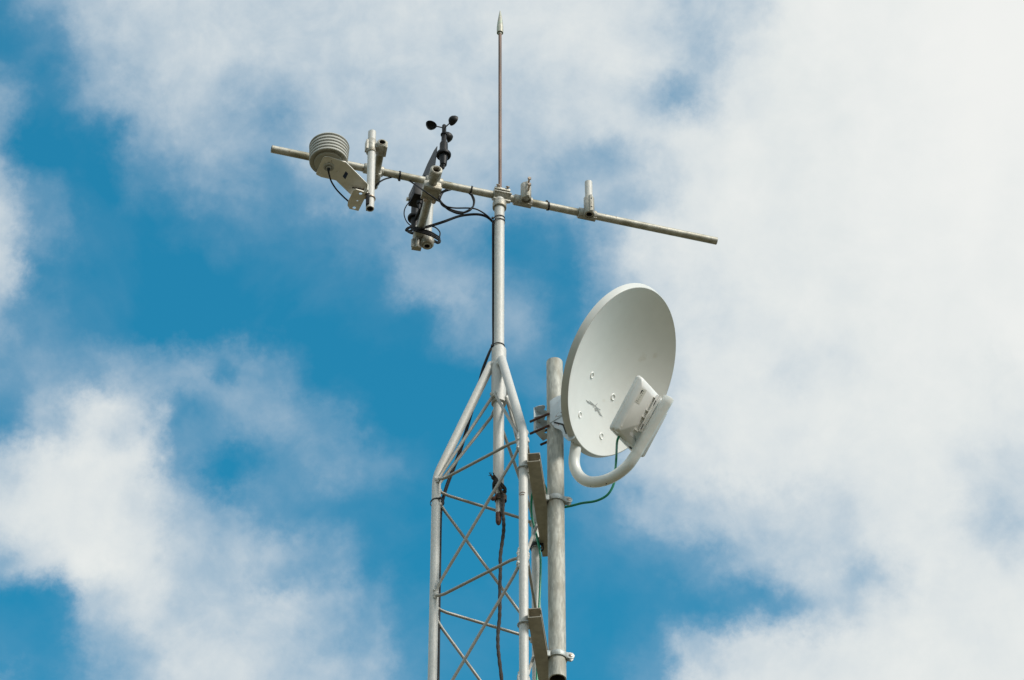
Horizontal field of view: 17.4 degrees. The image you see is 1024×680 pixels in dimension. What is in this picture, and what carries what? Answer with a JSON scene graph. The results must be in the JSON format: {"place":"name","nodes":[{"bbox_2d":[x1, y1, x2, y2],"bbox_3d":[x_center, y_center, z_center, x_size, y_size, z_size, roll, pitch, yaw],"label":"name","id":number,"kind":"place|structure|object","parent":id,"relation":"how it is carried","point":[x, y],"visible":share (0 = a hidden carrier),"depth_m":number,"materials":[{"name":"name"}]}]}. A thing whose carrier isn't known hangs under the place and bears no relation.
{"place":"outdoors","nodes":[
{"label":"outdoors","id":0,"kind":"place"},
{"bbox_2d":[0,0,1023,679],"label":"sky","id":1,"kind":"structure","parent":0,"point":[233,392],"materials":[{"name":"blue"}]},
{"label":"ground","id":2,"kind":"structure","parent":0,"visible":0},
{"bbox_2d":[428,345,540,679],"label":"lattice tower","id":3,"kind":"structure","parent":2,"relation":"on","point":[496,369],"depth_m":8.85,"materials":[{"name":"silver metal"}]},
{"bbox_2d":[430,497,443,505],"bbox_3d":[-0.200,0.435,8.973,0.039,0.008,0.042,0,-44,0],"label":"cable tie","id":4,"kind":"object","parent":3,"relation":"attached to","point":[440,498],"visible":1,"depth_m":8.96,"materials":[{"name":"black plastic"}]},
{"bbox_2d":[437,220,493,679],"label":"cable","id":5,"kind":"object","parent":3,"relation":"attached to","point":[447,486],"visible":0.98,"depth_m":9.11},
{"bbox_2d":[493,196,503,485],"bbox_3d":[-0.036,-0.007,9.367,0.029,1.114,0.029,0,-44,0],"label":"mast pipe","id":6,"kind":"object","parent":3,"relation":"attached to","point":[498,439],"visible":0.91,"depth_m":9.41,"materials":[{"name":"silver metal"}]},
{"bbox_2d":[488,472,506,679],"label":"cable","id":7,"kind":"object","parent":6,"relation":"hanging from","point":[494,478],"visible":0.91,"depth_m":8.79,"materials":[{"name":"black rubber"}]},
{"bbox_2d":[491,493,506,502],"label":"band clamp","id":8,"kind":"object","parent":7,"relation":"attached to","point":[496,496],"visible":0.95,"depth_m":8.93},
{"bbox_2d":[496,488,501,525],"bbox_3d":[-0.036,0.438,8.929,0.016,0.145,0.016,0,-44,0],"label":"hanging rod","id":9,"kind":"object","parent":6,"relation":"hanging from","point":[498,511],"visible":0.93,"depth_m":8.91,"materials":[{"name":"silver metal"}]},
{"bbox_2d":[492,184,511,211],"bbox_3d":[-0.031,-0.412,9.759,0.052,0.084,0.043,11,-45,-11],"label":"pipe clamp","id":10,"kind":"object","parent":6,"relation":"attached to","point":[505,193],"visible":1,"depth_m":9.75,"materials":[{"name":"metal"}]},
{"bbox_2d":[271,145,717,244],"bbox_3d":[-0.043,-0.421,9.764,1.348,0.023,0.023,11,-45,-11],"label":"crossbar","id":11,"kind":"object","parent":10,"relation":"attached to","point":[535,204],"visible":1,"depth_m":9.78,"materials":[{"name":"grey metal"}]},
{"bbox_2d":[363,163,383,185],"bbox_3d":[-0.401,-0.479,9.685,0.061,0.056,0.044,7,-44,-7],"label":"pipe clamp","id":12,"kind":"object","parent":11,"relation":"attached to","point":[377,178],"visible":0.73,"depth_m":9.67,"materials":[{"name":"metal"}]},
{"bbox_2d":[375,139,385,189],"bbox_3d":[-0.385,-0.504,9.640,0.023,0.023,0.180,7,-44,-7],"label":"support arm","id":13,"kind":"object","parent":11,"relation":"attached to","point":[378,161],"visible":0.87,"depth_m":9.62},
{"bbox_2d":[366,129,375,211],"bbox_3d":[-0.400,-0.482,9.518,0.026,0.319,0.023,0,-44,0],"label":"upright pipe","id":14,"kind":"object","parent":13,"relation":"attached to","point":[371,155],"visible":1,"depth_m":9.50,"materials":[{"name":"silver metal"}]},
{"bbox_2d":[309,132,375,210],"bbox_3d":[-0.476,-0.465,9.413,0.114,0.144,0.228,-31,-52,28],"label":"radiation shield","id":15,"kind":"object","parent":14,"relation":"attached to","point":[330,150],"visible":1,"depth_m":9.39,"materials":[{"name":"paint"}]},
{"bbox_2d":[327,168,347,201],"bbox_3d":[-0.491,-0.433,9.410,0.014,0.024,0.134,-16,-46,16],"label":"sensor cable","id":16,"kind":"object","parent":15,"relation":"attached to","point":[336,189],"visible":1,"depth_m":9.39,"materials":[{"name":"black rubber"}]},
{"bbox_2d":[365,138,387,156],"bbox_3d":[-0.389,-0.549,9.588,0.063,0.051,0.042,7,-44,-7],"label":"pipe clamp","id":17,"kind":"object","parent":13,"relation":"attached to","point":[375,146],"visible":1,"depth_m":9.58,"materials":[{"name":"metal"}]},
{"bbox_2d":[375,177,463,211],"bbox_3d":[-0.250,-0.440,9.666,0.292,0.126,0.072,8,-45,-9],"label":"cable","id":18,"kind":"object","parent":11,"relation":"hanging from","point":[419,188],"visible":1,"depth_m":9.66,"materials":[{"name":"black rubber"}]},
{"bbox_2d":[417,168,439,227],"bbox_3d":[-0.246,-0.396,9.746,0.024,0.024,0.267,9,-45,-9],"label":"support arm","id":19,"kind":"object","parent":11,"relation":"attached to","point":[424,214],"visible":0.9,"depth_m":9.76},
{"bbox_2d":[411,225,433,250],"bbox_3d":[-0.259,-0.295,9.823,0.066,0.072,0.052,13,-45,-13],"label":"pipe clamp","id":20,"kind":"object","parent":19,"relation":"attached to","point":[418,240],"visible":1,"depth_m":9.81,"materials":[{"name":"metal"}]},
{"bbox_2d":[423,204,433,248],"bbox_3d":[-0.245,-0.367,9.905,0.030,0.256,0.023,0,-44,0],"label":"upright pipe","id":21,"kind":"object","parent":20,"relation":"attached to","point":[428,222],"visible":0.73,"depth_m":9.87,"materials":[{"name":"silver metal"}]},
{"bbox_2d":[406,115,457,231],"bbox_3d":[-0.254,-0.478,9.982,0.095,0.246,0.350,15,-46,-15],"label":"wind sensor","id":22,"kind":"object","parent":21,"relation":"attached to","point":[442,154],"visible":0.93,"depth_m":9.95,"materials":[{"name":"black plastic"}]},
{"bbox_2d":[404,200,411,225],"bbox_3d":[-0.304,-0.374,9.889,0.035,0.124,0.011,13,-46,-14],"label":"cable","id":23,"kind":"object","parent":22,"relation":"attached to","point":[404,212],"visible":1,"depth_m":9.88,"materials":[{"name":"black rubber"}]},
{"bbox_2d":[405,226,440,243],"bbox_3d":[-0.261,-0.307,9.834,0.107,0.086,0.077,0,-44,0],"label":"cable coil","id":24,"kind":"object","parent":19,"relation":"attached to","point":[429,233],"visible":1,"depth_m":9.79,"materials":[{"name":"black rubber"}]},
{"bbox_2d":[408,213,492,232],"bbox_3d":[-0.180,-0.335,9.757,0.280,0.105,0.040,-23,-48,22],"label":"cable","id":25,"kind":"object","parent":24,"relation":"attached to","point":[450,219],"visible":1,"depth_m":9.77,"materials":[{"name":"black rubber"}]},
{"bbox_2d":[421,165,443,203],"bbox_3d":[-0.226,-0.457,9.696,0.060,0.076,0.121,11,-45,-11],"label":"pipe clamp","id":26,"kind":"object","parent":11,"relation":"attached to","point":[432,190],"visible":0.99,"depth_m":9.68,"materials":[{"name":"metal"}]},
{"bbox_2d":[438,189,474,214],"bbox_3d":[-0.161,-0.406,9.711,0.108,0.142,0.035,0,-44,0],"label":"cable coil","id":27,"kind":"object","parent":11,"relation":"hanging from","point":[457,212],"visible":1,"depth_m":9.69,"materials":[{"name":"black rubber"}]},
{"bbox_2d":[443,205,493,221],"bbox_3d":[-0.125,-0.370,9.671,0.154,0.033,0.013,12,-45,-12],"label":"cable","id":28,"kind":"object","parent":27,"relation":"hanging from","point":[468,208],"visible":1,"depth_m":9.67,"materials":[{"name":"black rubber"}]},
{"bbox_2d":[512,177,532,208],"bbox_3d":[0.039,-0.429,9.762,0.054,0.063,0.091,11,-45,-11],"label":"pipe clamp","id":29,"kind":"object","parent":11,"relation":"attached to","point":[525,192],"visible":1,"depth_m":9.76,"materials":[{"name":"metal"}]},
{"bbox_2d":[577,194,596,221],"bbox_3d":[0.224,-0.380,9.808,0.054,0.069,0.065,11,-45,-11],"label":"pipe clamp","id":30,"kind":"object","parent":11,"relation":"attached to","point":[588,203],"visible":1,"depth_m":9.80,"materials":[{"name":"metal"}]},
{"bbox_2d":[585,180,592,216],"bbox_3d":[0.225,-0.415,9.823,0.022,0.136,0.022,0,-44,0],"label":"stub pipe","id":31,"kind":"object","parent":30,"relation":"attached to","point":[588,188],"visible":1,"depth_m":9.84,"materials":[{"name":"silver metal"}]},
{"bbox_2d":[497,11,502,186],"bbox_3d":[-0.037,-0.724,10.059,0.020,0.817,0.020,0,-44,0],"label":"lightning rod","id":32,"kind":"object","parent":10,"relation":"attached to","point":[500,28],"visible":1,"depth_m":10.06,"materials":[{"name":"grey metal"}]},
{"bbox_2d":[517,452,547,556],"bbox_3d":[0.063,0.442,8.928,0.064,0.030,0.386,-4,-44,5],"label":"strut channel","id":33,"kind":"object","parent":3,"relation":"attached to","point":[535,473],"visible":0.81,"depth_m":8.88,"materials":[{"name":"metal"}]},
{"bbox_2d":[517,608,548,679],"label":"strut channel","id":34,"kind":"object","parent":3,"relation":"attached to","point":[537,632],"visible":1,"depth_m":8.49,"materials":[{"name":"metal"}]},
{"bbox_2d":[546,357,565,679],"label":"galvanised pole","id":35,"kind":"object","parent":34,"relation":"attached to","point":[556,553],"visible":1,"depth_m":8.81,"materials":[{"name":"grey metal"}]},
{"bbox_2d":[546,493,571,506],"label":"pole clamp","id":36,"kind":"object","parent":35,"relation":"attached to","point":[567,500],"visible":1,"depth_m":8.90,"materials":[{"name":"metal"}]},
{"bbox_2d":[547,649,574,662],"bbox_3d":[0.120,0.811,8.546,0.080,0.020,0.052,0,-44,0],"label":"pole clamp","id":37,"kind":"object","parent":35,"relation":"attached to","point":[569,656],"visible":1,"depth_m":8.53,"materials":[{"name":"metal"}]},
{"bbox_2d":[530,436,619,679],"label":"cable","id":38,"kind":"object","parent":35,"relation":"attached to","point":[567,506],"visible":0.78,"depth_m":8.94,"materials":[{"name":"rubber"}]},
{"bbox_2d":[529,283,675,487],"bbox_3d":[0.287,0.140,9.062,0.380,0.541,0.432,14,-46,-14],"label":"satellite dish","id":39,"kind":"object","parent":35,"relation":"attached to","point":[625,336],"visible":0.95,"depth_m":9.09,"materials":[{"name":"white paint"}]},
{"bbox_2d":[610,376,666,456],"bbox_3d":[0.346,0.204,8.972,0.127,0.173,0.188,-20,-47,20],"label":"radio unit","id":40,"kind":"object","parent":39,"relation":"attached to","point":[638,406],"visible":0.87,"depth_m":8.93,"materials":[{"name":"white plastic"}]},
{"bbox_2d":[530,542,543,551],"bbox_3d":[0.067,0.559,9.018,0.038,0.007,0.038,0,-44,0],"label":"cable tie","id":41,"kind":"object","parent":3,"relation":"attached to","point":[541,544],"visible":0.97,"depth_m":9.01,"materials":[{"name":"black plastic"}]}
]}

